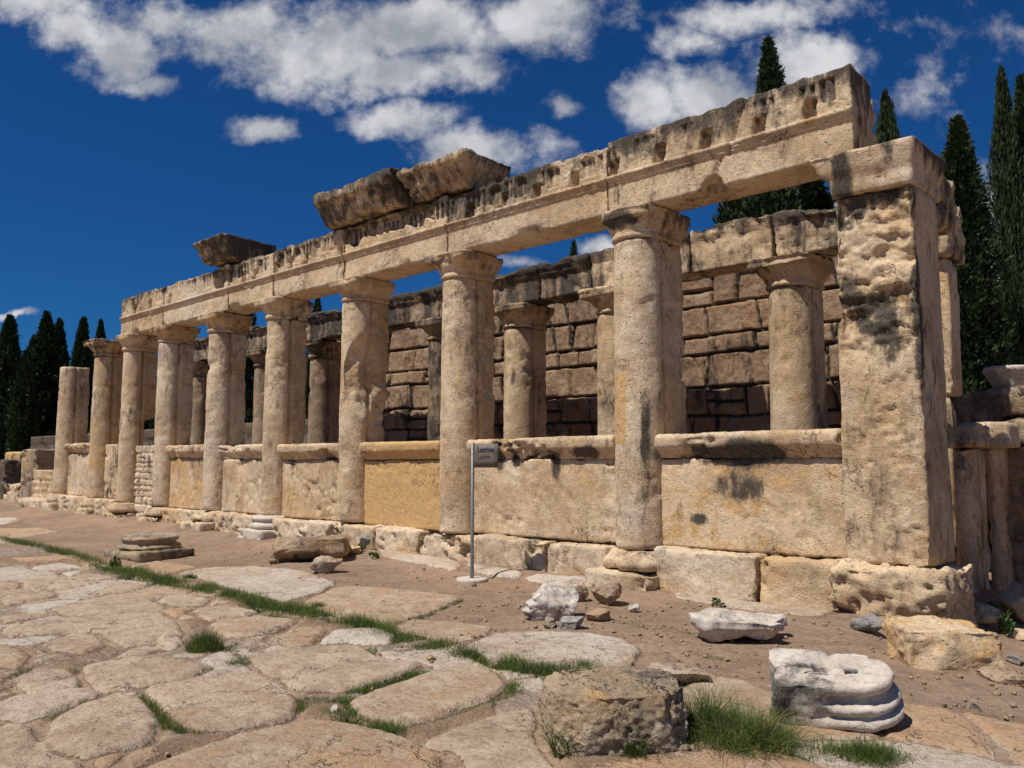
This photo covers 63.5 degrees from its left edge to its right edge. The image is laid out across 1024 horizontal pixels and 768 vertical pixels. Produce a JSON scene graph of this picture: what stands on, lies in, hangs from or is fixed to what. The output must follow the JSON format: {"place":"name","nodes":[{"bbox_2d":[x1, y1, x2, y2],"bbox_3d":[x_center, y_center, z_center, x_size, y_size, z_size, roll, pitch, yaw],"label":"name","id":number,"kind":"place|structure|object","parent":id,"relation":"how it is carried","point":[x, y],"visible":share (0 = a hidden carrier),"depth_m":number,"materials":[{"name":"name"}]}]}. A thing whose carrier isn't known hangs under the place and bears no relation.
{"place":"outdoors","nodes":[
{"label":"outdoors","id":0,"kind":"place"},
{"bbox_2d":[0,517,1023,767],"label":"street paving","id":1,"kind":"structure","parent":0,"point":[222,695],"depth_m":5.60,"materials":[{"name":"stone"}]},
{"bbox_2d":[180,626,231,653],"bbox_3d":[-2.447,2.033,6.582,0.430,0.219,0.409,-5,-8,43],"label":"grass tuft","id":2,"kind":"object","parent":1,"relation":"on","point":[201,643],"visible":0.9,"depth_m":6.53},
{"bbox_2d":[0,534,927,767],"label":"grass","id":3,"kind":"structure","parent":1,"relation":"on","point":[258,600],"depth_m":6.48,"materials":[{"name":"plant"}]},
{"bbox_2d":[525,715,608,759],"bbox_3d":[0.332,1.801,4.277,0.463,0.249,0.518,-5,-8,43],"label":"grass tuft","id":4,"kind":"object","parent":1,"relation":"on","point":[554,749],"visible":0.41,"depth_m":4.21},
{"bbox_2d":[537,666,690,756],"bbox_3d":[0.554,1.770,4.494,0.760,0.358,0.653,1,-6,-8],"label":"lichen block","id":5,"kind":"object","parent":1,"relation":"on","point":[594,703],"depth_m":4.23,"materials":[{"name":"stone"}]},
{"bbox_2d":[610,728,660,758],"bbox_3d":[0.631,1.806,4.210,0.356,0.223,0.397,-5,-8,43],"label":"grass tuft","id":6,"kind":"object","parent":1,"relation":"on","point":[631,751],"visible":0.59,"depth_m":4.16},
{"bbox_2d":[674,693,853,763],"bbox_3d":[1.217,1.810,4.422,1.157,0.258,1.102,-5,-8,43],"label":"grass tuft","id":7,"kind":"object","parent":1,"relation":"on","point":[745,732],"visible":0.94,"depth_m":4.34,"materials":[{"name":"plant"}]},
{"bbox_2d":[769,648,903,732],"bbox_3d":[1.865,1.777,4.792,0.728,0.383,0.513,-2,-6,19],"label":"marble column base","id":8,"kind":"object","parent":1,"relation":"on","point":[862,693],"visible":1,"depth_m":4.63,"materials":[{"name":"stone"}]},
{"bbox_2d":[829,733,913,767],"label":"grass tuft","id":9,"kind":"object","parent":1,"relation":"on","point":[878,759],"visible":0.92,"depth_m":4.19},
{"bbox_2d":[0,499,1023,767],"bbox_3d":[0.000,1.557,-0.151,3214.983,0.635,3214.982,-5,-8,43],"label":"ground","id":10,"kind":"structure","parent":0,"point":[100,533],"depth_m":7.90,"materials":[{"name":"gravel"}]},
{"bbox_2d":[0,459,20,498],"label":"stone block","id":11,"kind":"structure","parent":10,"relation":"on","point":[10,471],"depth_m":30.16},
{"bbox_2d":[0,314,22,459],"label":"cypress tree","id":12,"kind":"object","parent":10,"relation":"on","point":[10,353],"visible":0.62,"depth_m":61.83,"materials":[{"name":"green plant"}]},
{"bbox_2d":[3,349,40,459],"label":"cypress tree","id":13,"kind":"object","parent":10,"relation":"on","point":[22,418],"visible":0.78,"depth_m":59.63,"materials":[{"name":"green plant"}]},
{"bbox_2d":[18,449,54,497],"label":"standing slab","id":14,"kind":"structure","parent":10,"relation":"on","point":[36,459],"depth_m":27.00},
{"bbox_2d":[31,470,53,497],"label":"rubble wall","id":15,"kind":"structure","parent":10,"relation":"on","point":[42,484],"depth_m":25.57,"materials":[{"name":"stone"}]},
{"bbox_2d":[29,310,61,435],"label":"cypress tree","id":16,"kind":"object","parent":10,"relation":"on","point":[45,361],"visible":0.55,"depth_m":65.88,"materials":[{"name":"green plant"}]},
{"bbox_2d":[53,317,70,431],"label":"cypress tree","id":17,"kind":"object","parent":10,"relation":"on","point":[63,352],"visible":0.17,"depth_m":70.48,"materials":[{"name":"green plant"}]},
{"bbox_2d":[41,367,89,510],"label":"column","id":18,"kind":"structure","parent":10,"relation":"on","point":[72,411],"depth_m":23.81,"materials":[{"name":"stone"}]},
{"bbox_2d":[58,495,86,510],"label":"socle block","id":19,"kind":"structure","parent":10,"relation":"on","point":[68,502],"depth_m":22.69,"materials":[{"name":"stone"}]},
{"bbox_2d":[64,443,89,495],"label":"parapet slab","id":20,"kind":"structure","parent":19,"relation":"on","point":[78,463],"depth_m":23.09,"materials":[{"name":"stone"}]},
{"bbox_2d":[69,316,93,432],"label":"cypress tree","id":21,"kind":"object","parent":10,"relation":"on","point":[81,354],"visible":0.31,"depth_m":66.23,"materials":[{"name":"green plant"}]},
{"bbox_2d":[75,338,123,514],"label":"column","id":22,"kind":"structure","parent":10,"relation":"on","point":[106,397],"depth_m":22.02,"materials":[{"name":"stone"}]},
{"bbox_2d":[94,498,115,514],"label":"socle block","id":23,"kind":"structure","parent":10,"relation":"on","point":[101,505],"depth_m":21.21,"materials":[{"name":"stone"}]},
{"bbox_2d":[104,444,118,498],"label":"parapet slab","id":24,"kind":"structure","parent":23,"relation":"on","point":[111,470],"depth_m":21.58,"materials":[{"name":"stone"}]},
{"bbox_2d":[104,333,158,517],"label":"column","id":25,"kind":"structure","parent":10,"relation":"on","point":[139,384],"depth_m":20.78,"materials":[{"name":"stone"}]},
{"bbox_2d":[119,286,165,335],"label":"beam block","id":26,"kind":"structure","parent":25,"relation":"on","point":[142,313],"depth_m":20.50,"materials":[{"name":"stone"}]},
{"bbox_2d":[134,445,154,516],"bbox_3d":[-8.764,2.435,20.261,1.403,1.850,0.399,-5,-8,43],"label":"rubble infill","id":27,"kind":"object","parent":10,"relation":"on","point":[143,487],"visible":0.41,"depth_m":20.28,"materials":[{"name":"stone"}]},
{"bbox_2d":[104,533,194,562],"bbox_3d":[-5.900,2.658,13.500,1.090,0.398,1.010,-4,-7,36],"label":"fallen column base","id":28,"kind":"object","parent":10,"relation":"on","point":[144,547],"visible":0.93,"depth_m":13.18,"materials":[{"name":"stone"}]},
{"bbox_2d":[136,325,200,521],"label":"column","id":29,"kind":"structure","parent":10,"relation":"on","point":[174,394],"depth_m":19.48,"materials":[{"name":"stone"}]},
{"bbox_2d":[30,419,307,448],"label":"dark boundary wall","id":30,"kind":"structure","parent":10,"relation":"on","point":[43,442],"depth_m":43.81,"materials":[{"name":"stone"}]},
{"bbox_2d":[160,508,204,523],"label":"socle block","id":31,"kind":"structure","parent":10,"relation":"on","point":[176,515],"depth_m":18.45,"materials":[{"name":"stone"}]},
{"bbox_2d":[165,444,203,509],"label":"parapet slab","id":32,"kind":"structure","parent":31,"relation":"on","point":[186,483],"depth_m":18.68,"materials":[{"name":"stone"}]},
{"bbox_2d":[190,360,209,444],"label":"column","id":33,"kind":"structure","parent":10,"relation":"on","point":[201,370],"depth_m":26.26,"materials":[{"name":"stone"}]},
{"bbox_2d":[180,311,253,531],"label":"column","id":34,"kind":"structure","parent":10,"relation":"on","point":[227,332],"depth_m":17.81,"materials":[{"name":"stone"}]},
{"bbox_2d":[162,264,250,326],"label":"beam block","id":35,"kind":"structure","parent":34,"relation":"on","point":[187,302],"depth_m":18.60,"materials":[{"name":"stone"}]},
{"bbox_2d":[212,512,258,533],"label":"socle block","id":36,"kind":"structure","parent":10,"relation":"on","point":[232,522],"depth_m":16.77,"materials":[{"name":"stone"}]},
{"bbox_2d":[218,444,261,513],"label":"parapet slab","id":37,"kind":"structure","parent":36,"relation":"on","point":[241,482],"depth_m":17.02,"materials":[{"name":"stone"}]},
{"bbox_2d":[245,313,256,422],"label":"cypress tree","id":38,"kind":"object","parent":10,"relation":"on","point":[249,378],"visible":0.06,"depth_m":43.68,"materials":[{"name":"green plant"}]},
{"bbox_2d":[246,349,266,443],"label":"column","id":39,"kind":"structure","parent":10,"relation":"on","point":[257,356],"depth_m":23.62,"materials":[{"name":"stone"}]},
{"bbox_2d":[193,326,260,361],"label":"beam block","id":40,"kind":"structure","parent":39,"relation":"on","point":[201,349],"depth_m":25.84,"materials":[{"name":"stone"}]},
{"bbox_2d":[254,315,312,348],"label":"beam block","id":41,"kind":"structure","parent":39,"relation":"on","point":[261,334],"depth_m":23.51,"materials":[{"name":"stone"}]},
{"bbox_2d":[238,296,313,539],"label":"column","id":42,"kind":"structure","parent":10,"relation":"on","point":[284,415],"depth_m":16.21,"materials":[{"name":"stone"}]},
{"bbox_2d":[227,253,276,313],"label":"beam block","id":43,"kind":"structure","parent":42,"relation":"on","point":[252,280],"depth_m":17.03,"materials":[{"name":"stone"}]},
{"bbox_2d":[193,233,275,267],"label":"cornice block","id":44,"kind":"structure","parent":43,"relation":"on","point":[220,250],"depth_m":17.57,"materials":[{"name":"stone"}]},
{"bbox_2d":[272,229,347,300],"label":"beam block","id":45,"kind":"structure","parent":42,"relation":"on","point":[309,269],"depth_m":15.60,"materials":[{"name":"stone"}]},
{"bbox_2d":[313,167,420,229],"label":"cornice block","id":46,"kind":"structure","parent":45,"relation":"on","point":[380,194],"depth_m":14.14,"materials":[{"name":"stone"}]},
{"bbox_2d":[272,534,349,561],"bbox_3d":[-3.135,2.575,12.968,1.184,0.402,0.644,1,-6,-9],"label":"boulder","id":47,"kind":"object","parent":10,"relation":"on","point":[294,548],"visible":0.96,"depth_m":12.74,"materials":[{"name":"stone"}]},
{"bbox_2d":[305,338,340,443],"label":"column","id":48,"kind":"structure","parent":10,"relation":"on","point":[324,357],"depth_m":21.79,"materials":[{"name":"stone"}]},
{"bbox_2d":[310,309,341,341],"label":"beam block","id":49,"kind":"structure","parent":48,"relation":"on","point":[327,325],"depth_m":21.49,"materials":[{"name":"stone"}]},
{"bbox_2d":[309,556,342,572],"bbox_3d":[-2.561,2.494,11.445,0.439,0.238,0.334,0,-6,0],"label":"rock","id":50,"kind":"object","parent":10,"relation":"on","point":[323,564],"visible":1,"depth_m":11.34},
{"bbox_2d":[272,517,384,549],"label":"socle block","id":51,"kind":"structure","parent":10,"relation":"on","point":[352,532],"depth_m":14.60,"materials":[{"name":"stone"}]},
{"bbox_2d":[277,443,338,520],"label":"parapet slab","id":52,"kind":"structure","parent":51,"relation":"on","point":[310,479],"depth_m":15.35,"materials":[{"name":"stone"}]},
{"bbox_2d":[328,275,395,521],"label":"column","id":53,"kind":"structure","parent":51,"relation":"on","point":[364,358],"depth_m":14.51,"materials":[{"name":"stone"}]},
{"bbox_2d":[343,195,450,281],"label":"beam block","id":54,"kind":"structure","parent":53,"relation":"on","point":[396,246],"depth_m":13.90,"materials":[{"name":"stone"}]},
{"bbox_2d":[396,148,510,203],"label":"cornice block","id":55,"kind":"structure","parent":54,"relation":"on","point":[460,171],"depth_m":12.94,"materials":[{"name":"stone"}]},
{"bbox_2d":[375,525,437,553],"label":"socle block","id":56,"kind":"structure","parent":10,"relation":"on","point":[398,538],"depth_m":13.16,"materials":[{"name":"stone"}]},
{"bbox_2d":[359,440,440,530],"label":"parapet slab","id":57,"kind":"structure","parent":56,"relation":"on","point":[402,484],"depth_m":13.54,"materials":[{"name":"stone"}]},
{"bbox_2d":[415,317,441,440],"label":"column","id":58,"kind":"structure","parent":10,"relation":"on","point":[431,327],"depth_m":18.52,"materials":[{"name":"stone"}]},
{"bbox_2d":[388,287,439,332],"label":"beam block","id":59,"kind":"structure","parent":58,"relation":"on","point":[407,310],"depth_m":19.18,"materials":[{"name":"stone"}]},
{"bbox_2d":[420,532,482,561],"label":"socle block","id":60,"kind":"structure","parent":10,"relation":"on","point":[455,547],"depth_m":12.44,"materials":[{"name":"stone"}]},
{"bbox_2d":[424,249,502,533],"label":"column","id":61,"kind":"structure","parent":60,"relation":"on","point":[467,410],"depth_m":12.66,"materials":[{"name":"stone"}]},
{"bbox_2d":[446,148,609,255],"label":"beam block","id":62,"kind":"structure","parent":61,"relation":"on","point":[553,202],"depth_m":11.84,"materials":[{"name":"stone"}]},
{"bbox_2d":[456,443,497,582],"bbox_3d":[-0.453,1.693,10.903,0.549,1.830,0.410,0,-6,0],"label":"sign post","id":63,"kind":"object","parent":10,"relation":"on","point":[484,455],"visible":0.94,"depth_m":10.86,"materials":[{"name":"metal"}]},
{"bbox_2d":[476,533,564,571],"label":"socle block","id":64,"kind":"structure","parent":10,"relation":"on","point":[520,552],"depth_m":11.51,"materials":[{"name":"stone"}]},
{"bbox_2d":[494,302,554,459],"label":"column","id":65,"kind":"structure","parent":10,"relation":"on","point":[524,327],"depth_m":16.90,"materials":[{"name":"stone"}]},
{"bbox_2d":[436,265,555,316],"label":"beam block","id":66,"kind":"structure","parent":65,"relation":"on","point":[521,284],"depth_m":16.91,"materials":[{"name":"stone"}]},
{"bbox_2d":[521,583,580,620],"bbox_3d":[0.386,2.147,8.155,0.464,0.357,0.653,-5,-8,43],"label":"fluted fragment","id":67,"kind":"object","parent":10,"relation":"on","point":[557,602],"visible":0.94,"depth_m":8.00,"materials":[{"name":"stone"}]},
{"bbox_2d":[557,616,583,629],"bbox_3d":[0.527,2.179,7.543,0.277,0.143,0.214,-5,-8,43],"label":"rock","id":68,"kind":"object","parent":10,"relation":"on","point":[570,622],"visible":0.98,"depth_m":7.47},
{"bbox_2d":[547,541,616,575],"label":"socle block","id":69,"kind":"structure","parent":10,"relation":"on","point":[578,558],"depth_m":10.76,"materials":[{"name":"stone"}]},
{"bbox_2d":[467,435,615,543],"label":"parapet slab","id":70,"kind":"structure","parent":69,"relation":"on","point":[565,490],"depth_m":11.41,"materials":[{"name":"stone"}]},
{"bbox_2d":[337,257,841,441],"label":"masonry wall","id":71,"kind":"structure","parent":10,"relation":"on","point":[725,379],"depth_m":16.30,"materials":[{"name":"stone"}]},
{"bbox_2d":[578,284,614,434],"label":"column","id":72,"kind":"structure","parent":10,"relation":"on","point":[601,299],"depth_m":15.26,"materials":[{"name":"stone"}]},
{"bbox_2d":[537,253,592,303],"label":"beam block","id":73,"kind":"structure","parent":72,"relation":"on","point":[564,280],"depth_m":16.09,"materials":[{"name":"stone"}]},
{"bbox_2d":[590,232,705,287],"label":"beam block","id":74,"kind":"structure","parent":72,"relation":"on","point":[602,271],"depth_m":15.34,"materials":[{"name":"stone"}]},
{"bbox_2d":[591,581,621,605],"bbox_3d":[1.065,2.262,8.965,0.310,0.272,0.330,-5,-8,43],"label":"rock","id":75,"kind":"object","parent":10,"relation":"on","point":[608,593],"visible":1,"depth_m":8.87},
{"bbox_2d":[585,204,690,590],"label":"column","id":76,"kind":"structure","parent":10,"relation":"on","point":[650,395],"depth_m":10.39,"materials":[{"name":"stone"}]},
{"bbox_2d":[606,63,871,212],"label":"beam block","id":77,"kind":"structure","parent":76,"relation":"on","point":[781,137],"depth_m":9.61,"materials":[{"name":"stone"}]},
{"bbox_2d":[645,662,712,683],"bbox_3d":[1.162,2.021,5.796,0.371,0.130,0.454,1,-6,-9],"label":"stone block","id":78,"kind":"object","parent":10,"relation":"on","point":[688,673],"depth_m":5.66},
{"bbox_2d":[654,545,773,601],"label":"socle block","id":79,"kind":"structure","parent":10,"relation":"on","point":[737,575],"depth_m":9.44,"materials":[{"name":"stone"}]},
{"bbox_2d":[654,428,847,557],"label":"parapet slab","id":80,"kind":"structure","parent":79,"relation":"on","point":[773,491],"depth_m":9.35,"materials":[{"name":"stone"}]},
{"bbox_2d":[680,669,766,734],"bbox_3d":[1.067,1.784,4.581,0.876,0.328,0.846,3,-6,-32],"label":"grass tuft","id":81,"kind":"object","parent":10,"relation":"on","point":[707,705],"visible":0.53,"depth_m":4.61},
{"bbox_2d":[712,197,750,227],"bbox_3d":[10.063,-1.867,36.463,4.715,14.930,4.908,1,-6,-9],"label":"cypress tree","id":82,"kind":"object","parent":10,"relation":"on","point":[727,211],"visible":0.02,"depth_m":36.45,"materials":[{"name":"green plant"}]},
{"bbox_2d":[689,607,787,641],"bbox_3d":[1.946,2.066,7.105,0.865,0.226,0.556,0,-6,4],"label":"marble slab","id":83,"kind":"object","parent":10,"relation":"on","point":[711,624],"depth_m":6.90,"materials":[{"name":"stone"}]},
{"bbox_2d":[736,34,804,218],"bbox_3d":[11.160,-4.841,34.509,3.146,20.475,3.294,-5,-8,43],"label":"cypress tree","id":84,"kind":"object","parent":10,"relation":"on","point":[770,76],"visible":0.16,"depth_m":34.91,"materials":[{"name":"green plant"}]},
{"bbox_2d":[746,252,834,555],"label":"column","id":85,"kind":"structure","parent":10,"relation":"on","point":[795,286],"depth_m":12.92,"materials":[{"name":"stone"}]},
{"bbox_2d":[690,214,777,276],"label":"beam block","id":86,"kind":"structure","parent":85,"relation":"on","point":[727,248],"depth_m":13.72,"materials":[{"name":"stone"}]},
{"bbox_2d":[772,208,838,258],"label":"beam block","id":87,"kind":"structure","parent":85,"relation":"on","point":[814,231],"depth_m":12.86,"materials":[{"name":"stone"}]},
{"bbox_2d":[760,554,842,612],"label":"socle block","id":88,"kind":"structure","parent":10,"relation":"on","point":[799,581],"depth_m":8.73,"materials":[{"name":"stone"}]},
{"bbox_2d":[792,179,836,210],"bbox_3d":[13.968,-2.175,37.302,5.751,15.407,6.022,-2,-6,19],"label":"cypress tree","id":89,"kind":"object","parent":10,"relation":"on","point":[814,195],"visible":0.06,"depth_m":37.30,"materials":[{"name":"green plant"}]},
{"bbox_2d":[850,613,882,633],"bbox_3d":[3.257,2.184,7.560,0.302,0.177,0.261,-5,-8,43],"label":"rock","id":90,"kind":"object","parent":10,"relation":"on","point":[871,623],"visible":0.95,"depth_m":7.50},
{"bbox_2d":[874,88,901,143],"bbox_3d":[16.879,-3.836,36.623,2.829,19.225,2.945,5,-7,-40],"label":"cypress tree","id":91,"kind":"object","parent":10,"relation":"on","point":[887,128],"visible":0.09,"depth_m":37.07,"materials":[{"name":"green plant"}]},
{"bbox_2d":[828,558,978,628],"bbox_3d":[3.900,2.142,8.324,1.248,0.791,1.077,-5,-8,43],"label":"pier footing","id":92,"kind":"object","parent":10,"relation":"on","point":[882,591],"visible":0.64,"depth_m":8.01,"materials":[{"name":"stone"}]},
{"bbox_2d":[810,136,955,567],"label":"end pier","id":93,"kind":"structure","parent":92,"relation":"on","point":[895,206],"depth_m":8.47,"materials":[{"name":"stone"}]},
{"bbox_2d":[880,615,1006,670],"bbox_3d":[3.272,2.037,6.354,0.695,0.452,0.754,0,-6,4],"label":"stone block","id":94,"kind":"object","parent":10,"relation":"on","point":[931,642],"depth_m":6.06,"materials":[{"name":"stone"}]},
{"bbox_2d":[938,205,964,565],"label":"pier","id":95,"kind":"structure","parent":10,"relation":"on","point":[951,253],"depth_m":11.25,"materials":[{"name":"stone"}]},
{"bbox_2d":[946,422,990,593],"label":"half column","id":96,"kind":"structure","parent":10,"relation":"on","point":[966,440],"depth_m":10.13,"materials":[{"name":"stone"}]},
{"bbox_2d":[940,113,1022,421],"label":"cypress tree","id":97,"kind":"object","parent":10,"relation":"on","point":[983,330],"visible":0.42,"depth_m":29.74,"materials":[{"name":"green plant"}]},
{"bbox_2d":[978,448,990,590],"bbox_3d":[5.904,1.857,10.417,0.137,2.112,0.314,-5,-8,43],"label":"stone jamb","id":98,"kind":"object","parent":10,"relation":"on","point":[986,558],"visible":0.49,"depth_m":10.35,"materials":[{"name":"stone"}]},
{"bbox_2d":[974,602,1001,623],"bbox_3d":[4.993,2.440,8.861,0.450,0.232,0.341,-5,-8,43],"label":"rock","id":99,"kind":"object","parent":10,"relation":"on","point":[986,613],"visible":0.62,"depth_m":8.72,"materials":[{"name":"stone"}]},
{"bbox_2d":[977,422,1020,591],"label":"half column","id":100,"kind":"structure","parent":10,"relation":"on","point":[1004,437],"depth_m":10.54,"materials":[{"name":"stone"}]},
{"bbox_2d":[976,664,1023,687],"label":"rock","id":101,"kind":"object","parent":10,"relation":"on","point":[996,674],"visible":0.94,"depth_m":5.68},
{"bbox_2d":[983,445,1023,556],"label":"backing wall","id":102,"kind":"structure","parent":10,"relation":"on","point":[989,529],"depth_m":12.01,"materials":[{"name":"stone"}]},
{"bbox_2d":[954,391,1007,423],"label":"lichened block","id":103,"kind":"structure","parent":102,"relation":"on","point":[977,406],"depth_m":12.02,"materials":[{"name":"stone"}]},
{"bbox_2d":[1005,417,1023,445],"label":"lichened block","id":104,"kind":"structure","parent":102,"relation":"on","point":[1019,422],"depth_m":11.49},
{"bbox_2d":[986,385,1023,419],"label":"lichened block","id":105,"kind":"structure","parent":104,"relation":"on","point":[1011,399],"depth_m":11.85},
{"bbox_2d":[982,365,1023,387],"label":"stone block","id":106,"kind":"structure","parent":105,"relation":"on","point":[1001,376],"depth_m":12.02,"materials":[{"name":"stone"}]},
{"bbox_2d":[985,65,1023,364],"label":"cypress tree","id":107,"kind":"object","parent":10,"relation":"on","point":[1006,180],"visible":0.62,"depth_m":33.54,"materials":[{"name":"green plant"}]},
{"bbox_2d":[994,580,1023,622],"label":"rock","id":108,"kind":"object","parent":10,"relation":"on","point":[1011,597],"visible":0.96,"depth_m":9.29,"materials":[{"name":"stone"}]},
{"bbox_2d":[1007,447,1023,584],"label":"rubble wall","id":109,"kind":"structure","parent":10,"relation":"on","point":[1015,515],"depth_m":10.75,"materials":[{"name":"stone"}]},
{"bbox_2d":[1012,72,1023,190],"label":"cypress tree","id":110,"kind":"object","parent":10,"relation":"on","point":[1018,98],"visible":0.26,"depth_m":35.12,"materials":[{"name":"green plant"}]},
{"bbox_2d":[0,0,1023,412],"label":"sky","id":111,"kind":"structure","parent":0,"point":[134,134],"materials":[{"name":"blue"}]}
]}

